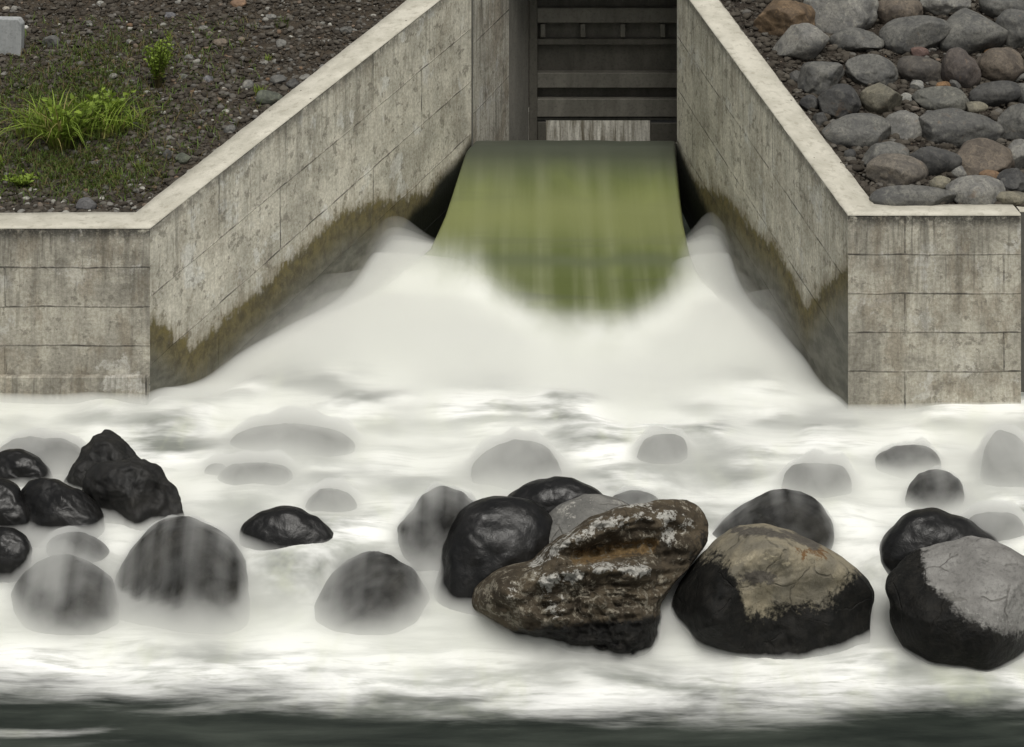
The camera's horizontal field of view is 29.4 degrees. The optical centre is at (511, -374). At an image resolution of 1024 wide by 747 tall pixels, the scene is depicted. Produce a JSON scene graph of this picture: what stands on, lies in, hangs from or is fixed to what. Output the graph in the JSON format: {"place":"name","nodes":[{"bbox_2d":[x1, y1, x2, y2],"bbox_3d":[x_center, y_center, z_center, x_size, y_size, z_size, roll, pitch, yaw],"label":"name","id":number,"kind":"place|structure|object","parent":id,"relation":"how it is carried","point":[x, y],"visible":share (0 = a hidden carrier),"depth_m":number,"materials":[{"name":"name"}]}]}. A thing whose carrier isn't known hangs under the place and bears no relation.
{"place":"outdoors","nodes":[
{"label":"outdoors","id":0,"kind":"place"},
{"bbox_2d":[0,0,405,212],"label":"hillside","id":1,"kind":"structure","parent":0,"point":[264,45],"depth_m":36.65,"materials":[{"name":"grey gravel"}]},
{"bbox_2d":[0,16,24,55],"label":"concrete block","id":2,"kind":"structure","parent":1,"relation":"on","point":[12,33],"depth_m":36.19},
{"bbox_2d":[0,169,38,187],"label":"leafy weed","id":3,"kind":"object","parent":1,"relation":"on","point":[20,180],"visible":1,"depth_m":31.57,"materials":[{"name":"green plant"}]},
{"bbox_2d":[0,95,93,140],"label":"grass clump","id":4,"kind":"object","parent":1,"relation":"on","point":[27,130],"visible":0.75,"depth_m":33.08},
{"bbox_2d":[42,35,59,46],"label":"stone","id":5,"kind":"object","parent":1,"relation":"on","point":[53,39],"visible":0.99,"depth_m":36.51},
{"bbox_2d":[40,93,93,148],"bbox_3d":[-7.350,8.325,32.798,0.831,0.924,1.250,0,0,-32],"label":"tall weed","id":6,"kind":"object","parent":1,"relation":"on","point":[81,115],"visible":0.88,"depth_m":32.81,"materials":[{"name":"green plant"}]},
{"bbox_2d":[0,89,147,153],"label":"grass clump","id":7,"kind":"object","parent":1,"relation":"on","point":[57,138],"visible":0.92,"depth_m":32.72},
{"bbox_2d":[76,197,96,209],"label":"stone","id":8,"kind":"object","parent":1,"relation":"on","point":[85,203],"visible":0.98,"depth_m":30.98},
{"bbox_2d":[45,86,161,138],"bbox_3d":[-6.993,8.316,33.251,1.904,0.736,1.874,0,0,-44],"label":"grass clump","id":9,"kind":"object","parent":1,"relation":"on","point":[106,122],"visible":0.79,"depth_m":33.31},
{"bbox_2d":[84,87,135,118],"bbox_3d":[-6.955,8.287,33.572,0.692,0.638,0.859,0,0,25],"label":"tall weed","id":10,"kind":"object","parent":1,"relation":"on","point":[98,98],"visible":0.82,"depth_m":33.68,"materials":[{"name":"green plant"}]},
{"bbox_2d":[0,12,261,205],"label":"short grass","id":11,"kind":"structure","parent":1,"relation":"on","point":[71,166],"depth_m":33.85,"materials":[{"name":"plant"}]},
{"bbox_2d":[107,101,159,131],"bbox_3d":[-6.492,8.414,33.658,1.131,0.476,1.146,0,0,0],"label":"grass clump","id":12,"kind":"object","parent":1,"relation":"on","point":[130,120],"visible":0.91,"depth_m":33.56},
{"bbox_2d":[143,34,173,88],"bbox_3d":[-6.241,7.802,34.920,0.703,0.898,0.652,0,0,-43],"label":"leafy shrub","id":13,"kind":"object","parent":1,"relation":"on","point":[156,65],"visible":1,"depth_m":34.82,"materials":[{"name":"green plant"}]},
{"bbox_2d":[162,149,171,159],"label":"stone","id":14,"kind":"object","parent":1,"relation":"on","point":[168,152],"visible":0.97,"depth_m":32.45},
{"bbox_2d":[164,12,175,17],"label":"stone","id":15,"kind":"object","parent":1,"relation":"on","point":[169,14],"visible":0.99,"depth_m":37.68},
{"bbox_2d":[175,152,191,163],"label":"stone","id":16,"kind":"object","parent":1,"relation":"on","point":[182,158],"visible":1,"depth_m":32.28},
{"bbox_2d":[203,75,212,81],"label":"stone","id":17,"kind":"object","parent":1,"relation":"on","point":[207,78],"visible":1,"depth_m":35.13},
{"bbox_2d":[212,38,227,47],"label":"stone","id":18,"kind":"object","parent":1,"relation":"on","point":[220,42],"visible":1,"depth_m":36.42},
{"bbox_2d":[223,125,235,132],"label":"stone","id":19,"kind":"object","parent":1,"relation":"on","point":[231,128],"visible":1,"depth_m":33.29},
{"bbox_2d":[230,0,246,7],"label":"stone","id":20,"kind":"object","parent":1,"relation":"on","point":[236,3],"visible":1,"depth_m":38.10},
{"bbox_2d":[242,80,253,89],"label":"stone","id":21,"kind":"object","parent":1,"relation":"on","point":[246,83],"visible":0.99,"depth_m":34.81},
{"bbox_2d":[256,90,282,105],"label":"stone","id":22,"kind":"object","parent":1,"relation":"on","point":[270,98],"visible":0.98,"depth_m":34.22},
{"bbox_2d":[270,74,286,85],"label":"stone","id":23,"kind":"object","parent":1,"relation":"on","point":[277,78],"visible":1,"depth_m":35.05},
{"bbox_2d":[276,39,285,47],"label":"stone","id":24,"kind":"object","parent":1,"relation":"on","point":[280,42],"visible":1,"depth_m":36.48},
{"bbox_2d":[286,78,299,88],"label":"stone","id":25,"kind":"object","parent":1,"relation":"on","point":[292,83],"visible":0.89,"depth_m":34.85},
{"bbox_2d":[340,27,352,33],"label":"stone","id":26,"kind":"object","parent":1,"relation":"on","point":[348,30],"visible":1,"depth_m":36.88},
{"bbox_2d":[0,213,1023,746],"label":"river","id":27,"kind":"structure","parent":0,"point":[284,667],"depth_m":25.62,"materials":[{"name":"white liquid"}]},
{"bbox_2d":[0,478,29,534],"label":"rock","id":28,"kind":"object","parent":27,"relation":"in","point":[14,512],"visible":0.77,"depth_m":26.23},
{"bbox_2d":[0,527,31,582],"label":"rock","id":29,"kind":"object","parent":27,"relation":"in","point":[15,554],"visible":1,"depth_m":25.68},
{"bbox_2d":[0,449,52,486],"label":"rock","id":30,"kind":"object","parent":27,"relation":"in","point":[20,467],"visible":0.57,"depth_m":27.51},
{"bbox_2d":[0,436,80,473],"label":"rock","id":31,"kind":"object","parent":27,"relation":"in","point":[58,455],"visible":0.43,"depth_m":27.95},
{"bbox_2d":[21,477,104,547],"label":"rock","id":32,"kind":"object","parent":27,"relation":"in","point":[56,507],"visible":0.74,"depth_m":26.25,"materials":[{"name":"stone"}]},
{"bbox_2d":[11,554,119,634],"bbox_3d":[-5.846,12.806,25.494,1.467,1.204,0.798,0,0,0],"label":"rock","id":33,"kind":"object","parent":27,"relation":"on","point":[63,594],"visible":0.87,"depth_m":25.32,"materials":[{"name":"stone"}]},
{"bbox_2d":[46,532,108,562],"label":"rock","id":34,"kind":"object","parent":27,"relation":"in","point":[90,548],"visible":0.83,"depth_m":25.82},
{"bbox_2d":[63,429,140,489],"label":"rock","id":35,"kind":"object","parent":27,"relation":"in","point":[105,445],"visible":0.34,"depth_m":27.45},
{"bbox_2d":[81,457,184,530],"bbox_3d":[-5.189,12.019,26.740,1.427,1.160,0.746,0,0,26],"label":"rock","id":36,"kind":"object","parent":27,"relation":"in","point":[137,494],"visible":0.81,"depth_m":26.56,"materials":[{"name":"stone"}]},
{"bbox_2d":[114,516,249,633],"bbox_3d":[-4.332,12.851,25.750,1.889,1.984,1.039,0,0,0],"label":"rock","id":37,"kind":"object","parent":27,"relation":"on","point":[185,574],"visible":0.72,"depth_m":25.46,"materials":[{"name":"stone"}]},
{"bbox_2d":[204,463,225,474],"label":"rock","id":38,"kind":"object","parent":27,"relation":"on","point":[214,469],"visible":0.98,"depth_m":27.87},
{"bbox_2d":[217,462,292,484],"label":"rock","id":39,"kind":"object","parent":27,"relation":"on","point":[266,473],"visible":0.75,"depth_m":27.61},
{"bbox_2d":[0,0,528,404],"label":"concrete wall","id":40,"kind":"structure","parent":27,"relation":"in","point":[290,220],"depth_m":32.94,"materials":[{"name":"concrete"}]},
{"bbox_2d":[239,505,333,549],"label":"rock","id":41,"kind":"object","parent":27,"relation":"on","point":[278,527],"visible":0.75,"depth_m":26.07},
{"bbox_2d":[230,423,354,456],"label":"rock","id":42,"kind":"object","parent":27,"relation":"on","point":[294,439],"visible":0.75,"depth_m":28.50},
{"bbox_2d":[305,488,356,511],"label":"rock","id":43,"kind":"object","parent":27,"relation":"on","point":[330,500],"visible":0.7,"depth_m":26.90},
{"bbox_2d":[314,551,429,634],"bbox_3d":[-1.935,12.951,25.582,1.753,1.346,0.970,0,0,0],"label":"rock","id":44,"kind":"object","parent":27,"relation":"on","point":[372,593],"visible":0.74,"depth_m":25.40,"materials":[{"name":"stone"}]},
{"bbox_2d":[397,486,472,570],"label":"rock","id":45,"kind":"object","parent":27,"relation":"on","point":[424,526],"visible":0.72,"depth_m":26.02,"materials":[{"name":"stone"}]},
{"bbox_2d":[434,496,552,616],"bbox_3d":[-0.211,12.496,25.916,1.684,1.671,1.160,0,0,0],"label":"rock","id":46,"kind":"object","parent":27,"relation":"in","point":[486,537],"visible":0.7,"depth_m":25.65,"materials":[{"name":"stone"}]},
{"bbox_2d":[471,439,561,490],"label":"rock","id":47,"kind":"object","parent":27,"relation":"on","point":[514,464],"visible":0.71,"depth_m":27.67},
{"bbox_2d":[508,476,601,512],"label":"rock","id":48,"kind":"object","parent":27,"relation":"in","point":[549,495],"visible":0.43,"depth_m":26.57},
{"bbox_2d":[549,494,628,542],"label":"rock","id":49,"kind":"object","parent":27,"relation":"in","point":[569,515],"visible":0.27,"depth_m":26.04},
{"bbox_2d":[472,499,707,657],"bbox_3d":[1.036,12.553,25.488,3.130,2.144,2.337,0,0,0],"label":"rock","id":50,"kind":"object","parent":27,"relation":"on","point":[602,583],"visible":0.92,"depth_m":24.82,"materials":[{"name":"stone"}]},
{"bbox_2d":[613,490,658,503],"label":"rock","id":51,"kind":"object","parent":27,"relation":"on","point":[633,496],"visible":0.34,"depth_m":26.89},
{"bbox_2d":[637,434,687,463],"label":"rock","id":52,"kind":"object","parent":27,"relation":"on","point":[664,449],"visible":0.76,"depth_m":28.21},
{"bbox_2d":[671,523,874,658],"bbox_3d":[3.362,12.620,25.472,2.602,1.997,1.767,0,0,-14],"label":"rock","id":53,"kind":"object","parent":27,"relation":"in","point":[760,590],"visible":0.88,"depth_m":24.75,"materials":[{"name":"stone"}]},
{"bbox_2d":[712,489,833,549],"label":"rock","id":54,"kind":"object","parent":27,"relation":"on","point":[803,514],"visible":0.38,"depth_m":26.07,"materials":[{"name":"stone"}]},
{"bbox_2d":[781,463,851,497],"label":"rock","id":55,"kind":"object","parent":27,"relation":"on","point":[819,480],"visible":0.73,"depth_m":27.22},
{"bbox_2d":[677,0,1020,410],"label":"concrete wall","id":56,"kind":"structure","parent":27,"relation":"in","point":[852,296],"depth_m":30.90,"materials":[{"name":"concrete"}]},
{"bbox_2d":[529,0,676,141],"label":"sluice gate","id":57,"kind":"structure","parent":56,"relation":"attached to","point":[602,59],"depth_m":42.25,"materials":[{"name":"metal"}]},
{"bbox_2d":[875,444,940,478],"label":"rock","id":58,"kind":"object","parent":27,"relation":"on","point":[908,461],"visible":0.8,"depth_m":28.01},
{"bbox_2d":[905,469,963,513],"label":"rock","id":59,"kind":"object","parent":27,"relation":"on","point":[940,489],"visible":0.67,"depth_m":26.94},
{"bbox_2d":[879,507,998,573],"bbox_3d":[5.693,12.369,26.036,1.687,1.099,0.859,0,0,0],"label":"rock","id":60,"kind":"object","parent":27,"relation":"in","point":[905,535],"visible":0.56,"depth_m":25.86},
{"bbox_2d":[885,536,1023,671],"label":"rock","id":61,"kind":"object","parent":27,"relation":"in","point":[958,603],"visible":0.91,"depth_m":24.51,"materials":[{"name":"stone"}]},
{"bbox_2d":[969,512,1023,540],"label":"rock","id":62,"kind":"object","parent":27,"relation":"on","point":[1000,526],"visible":0.52,"depth_m":26.20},
{"bbox_2d":[980,430,1023,486],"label":"rock","id":63,"kind":"object","parent":27,"relation":"on","point":[1002,464],"visible":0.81,"depth_m":27.61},
{"bbox_2d":[346,140,761,375],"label":"spillway water","id":64,"kind":"structure","parent":0,"point":[571,257],"depth_m":34.94,"materials":[{"name":"liquid"}]},
{"bbox_2d":[720,0,1023,208],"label":"hillside","id":65,"kind":"structure","parent":0,"point":[856,86],"depth_m":35.95,"materials":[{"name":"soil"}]},
{"bbox_2d":[753,0,815,36],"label":"boulder","id":66,"kind":"object","parent":65,"relation":"on","point":[778,18],"visible":0.73,"depth_m":36.83,"materials":[{"name":"stone"}]},
{"bbox_2d":[789,70,799,82],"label":"boulder","id":67,"kind":"object","parent":65,"relation":"on","point":[793,75],"visible":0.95,"depth_m":35.01,"materials":[{"name":"stone"}]},
{"bbox_2d":[772,23,829,60],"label":"boulder","id":68,"kind":"object","parent":65,"relation":"on","point":[805,41],"visible":0.92,"depth_m":35.87,"materials":[{"name":"stone"}]},
{"bbox_2d":[799,94,818,110],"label":"boulder","id":69,"kind":"object","parent":65,"relation":"on","point":[806,102],"visible":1,"depth_m":33.91,"materials":[{"name":"stone"}]},
{"bbox_2d":[812,112,827,125],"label":"boulder","id":70,"kind":"object","parent":65,"relation":"on","point":[820,118],"visible":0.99,"depth_m":33.34,"materials":[{"name":"stone"}]},
{"bbox_2d":[797,61,843,95],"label":"boulder","id":71,"kind":"object","parent":65,"relation":"on","point":[817,77],"visible":0.84,"depth_m":34.53,"materials":[{"name":"stone"}]},
{"bbox_2d":[817,83,860,117],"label":"boulder","id":72,"kind":"object","parent":65,"relation":"on","point":[839,100],"visible":0.84,"depth_m":33.60,"materials":[{"name":"stone"}]},
{"bbox_2d":[803,0,878,33],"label":"boulder","id":73,"kind":"object","parent":65,"relation":"on","point":[833,16],"visible":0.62,"depth_m":37.03,"materials":[{"name":"stone"}]},
{"bbox_2d":[844,149,855,156],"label":"boulder","id":74,"kind":"object","parent":65,"relation":"on","point":[850,152],"visible":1,"depth_m":32.06,"materials":[{"name":"stone"}]},
{"bbox_2d":[821,113,891,147],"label":"boulder","id":75,"kind":"object","parent":65,"relation":"on","point":[862,130],"visible":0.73,"depth_m":32.56,"materials":[{"name":"stone"}]},
{"bbox_2d":[829,27,884,50],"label":"boulder","id":76,"kind":"object","parent":65,"relation":"on","point":[853,39],"visible":0.98,"depth_m":36.27,"materials":[{"name":"stone"}]},
{"bbox_2d":[845,54,897,86],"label":"boulder","id":77,"kind":"object","parent":65,"relation":"on","point":[866,69],"visible":0.91,"depth_m":34.90,"materials":[{"name":"stone"}]},
{"bbox_2d":[860,83,902,113],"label":"boulder","id":78,"kind":"object","parent":65,"relation":"on","point":[878,98],"visible":0.87,"depth_m":33.73,"materials":[{"name":"stone"}]},
{"bbox_2d":[861,141,909,166],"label":"boulder","id":79,"kind":"object","parent":65,"relation":"on","point":[874,150],"visible":0.48,"depth_m":31.83,"materials":[{"name":"stone"}]},
{"bbox_2d":[866,153,928,184],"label":"boulder","id":80,"kind":"object","parent":65,"relation":"on","point":[894,168],"visible":0.85,"depth_m":31.20,"materials":[{"name":"stone"}]},
{"bbox_2d":[877,0,922,23],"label":"boulder","id":81,"kind":"object","parent":65,"relation":"on","point":[888,11],"visible":0.52,"depth_m":37.28,"materials":[{"name":"stone"}]},
{"bbox_2d":[885,110,922,138],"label":"boulder","id":82,"kind":"object","parent":65,"relation":"on","point":[905,123],"visible":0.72,"depth_m":32.87,"materials":[{"name":"stone"}]},
{"bbox_2d":[901,93,912,101],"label":"boulder","id":83,"kind":"object","parent":65,"relation":"on","point":[908,96],"visible":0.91,"depth_m":34.13,"materials":[{"name":"stone"}]},
{"bbox_2d":[869,185,956,205],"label":"boulder","id":84,"kind":"object","parent":65,"relation":"on","point":[908,195],"visible":0.84,"depth_m":30.47,"materials":[{"name":"stone"}]},
{"bbox_2d":[879,15,950,54],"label":"boulder","id":85,"kind":"object","parent":65,"relation":"on","point":[902,35],"visible":0.91,"depth_m":36.13,"materials":[{"name":"stone"}]},
{"bbox_2d":[910,80,923,89],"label":"boulder","id":86,"kind":"object","parent":65,"relation":"on","point":[917,84],"visible":0.76,"depth_m":34.62,"materials":[{"name":"stone"}]},
{"bbox_2d":[897,56,941,82],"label":"boulder","id":87,"kind":"object","parent":65,"relation":"on","point":[921,68],"visible":0.88,"depth_m":34.96,"materials":[{"name":"stone"}]},
{"bbox_2d":[910,47,928,56],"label":"boulder","id":88,"kind":"object","parent":65,"relation":"on","point":[919,51],"visible":0.74,"depth_m":35.94,"materials":[{"name":"stone"}]},
{"bbox_2d":[908,146,961,175],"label":"boulder","id":89,"kind":"object","parent":65,"relation":"on","point":[936,161],"visible":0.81,"depth_m":31.44,"materials":[{"name":"stone"}]},
{"bbox_2d":[929,175,950,189],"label":"boulder","id":90,"kind":"object","parent":65,"relation":"on","point":[940,181],"visible":0.66,"depth_m":30.95,"materials":[{"name":"stone"}]},
{"bbox_2d":[912,86,969,110],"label":"boulder","id":91,"kind":"object","parent":65,"relation":"on","point":[935,97],"visible":0.83,"depth_m":33.92,"materials":[{"name":"stone"}]},
{"bbox_2d":[936,81,950,85],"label":"boulder","id":92,"kind":"object","parent":65,"relation":"on","point":[944,83],"visible":0.52,"depth_m":34.69,"materials":[{"name":"stone"}]},
{"bbox_2d":[920,0,971,15],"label":"boulder","id":93,"kind":"object","parent":65,"relation":"on","point":[940,7],"visible":0.66,"depth_m":37.76,"materials":[{"name":"stone"}]},
{"bbox_2d":[949,79,960,88],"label":"boulder","id":94,"kind":"object","parent":65,"relation":"on","point":[954,83],"visible":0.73,"depth_m":34.65,"materials":[{"name":"stone"}]},
{"bbox_2d":[951,165,966,177],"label":"boulder","id":95,"kind":"object","parent":65,"relation":"on","point":[958,171],"visible":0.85,"depth_m":31.45,"materials":[{"name":"stone"}]},
{"bbox_2d":[941,47,980,87],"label":"boulder","id":96,"kind":"object","parent":65,"relation":"on","point":[960,66],"visible":0.79,"depth_m":34.73,"materials":[{"name":"stone"}]},
{"bbox_2d":[919,108,1004,148],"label":"boulder","id":97,"kind":"object","parent":65,"relation":"on","point":[957,127],"visible":0.73,"depth_m":32.63,"materials":[{"name":"stone"}]},
{"bbox_2d":[938,8,1007,53],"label":"boulder","id":98,"kind":"object","parent":65,"relation":"on","point":[971,31],"visible":0.76,"depth_m":36.10,"materials":[{"name":"stone"}]},
{"bbox_2d":[945,175,1005,204],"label":"boulder","id":99,"kind":"object","parent":65,"relation":"on","point":[978,189],"visible":0.79,"depth_m":30.60,"materials":[{"name":"stone"}]},
{"bbox_2d":[966,101,987,112],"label":"boulder","id":100,"kind":"object","parent":65,"relation":"on","point":[975,106],"visible":0.9,"depth_m":33.79,"materials":[{"name":"stone"}]},
{"bbox_2d":[957,138,1014,174],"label":"boulder","id":101,"kind":"object","parent":65,"relation":"on","point":[977,155],"visible":0.62,"depth_m":31.58,"materials":[{"name":"stone"}]},
{"bbox_2d":[979,170,998,178],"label":"boulder","id":102,"kind":"object","parent":65,"relation":"on","point":[992,173],"visible":0.38,"depth_m":31.25,"materials":[{"name":"stone"}]},
{"bbox_2d":[968,80,1020,106],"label":"boulder","id":103,"kind":"object","parent":65,"relation":"on","point":[995,93],"visible":0.95,"depth_m":33.95,"materials":[{"name":"stone"}]},
{"bbox_2d":[976,47,1023,81],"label":"boulder","id":104,"kind":"object","parent":65,"relation":"on","point":[1000,64],"visible":0.79,"depth_m":34.89,"materials":[{"name":"stone"}]},
{"bbox_2d":[978,0,1023,17],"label":"boulder","id":105,"kind":"object","parent":65,"relation":"on","point":[993,8],"visible":0.58,"depth_m":37.55,"materials":[{"name":"stone"}]},
{"bbox_2d":[995,9,1023,48],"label":"boulder","id":106,"kind":"object","parent":65,"relation":"on","point":[1011,21],"visible":0.72,"depth_m":36.31,"materials":[{"name":"stone"}]},
{"bbox_2d":[996,191,1023,204],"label":"boulder","id":107,"kind":"object","parent":65,"relation":"on","point":[1011,197],"visible":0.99,"depth_m":30.55,"materials":[{"name":"stone"}]},
{"bbox_2d":[997,103,1023,140],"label":"boulder","id":108,"kind":"object","parent":65,"relation":"on","point":[1010,119],"visible":0.79,"depth_m":32.80,"materials":[{"name":"stone"}]},
{"bbox_2d":[997,168,1023,191],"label":"boulder","id":109,"kind":"object","parent":65,"relation":"on","point":[1011,179],"visible":0.61,"depth_m":31.02,"materials":[{"name":"stone"}]},
{"bbox_2d":[1008,139,1023,168],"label":"boulder","id":110,"kind":"object","parent":65,"relation":"on","point":[1016,146],"visible":0.51,"depth_m":31.75,"materials":[{"name":"stone"}]},
{"bbox_2d":[1016,83,1023,103],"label":"boulder","id":111,"kind":"object","parent":65,"relation":"on","point":[1021,98],"visible":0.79,"depth_m":33.98,"materials":[{"name":"stone"}]},
{"label":"riverbed","id":112,"kind":"structure","parent":0,"visible":0},
{"bbox_2d":[546,120,676,142],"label":"back wall","id":113,"kind":"structure","parent":112,"relation":"on","point":[608,130],"depth_m":46.50,"materials":[{"name":"concrete"}]},
{"bbox_2d":[1017,207,1023,391],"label":"concrete wall","id":114,"kind":"structure","parent":112,"relation":"on","point":[1020,210],"depth_m":30.35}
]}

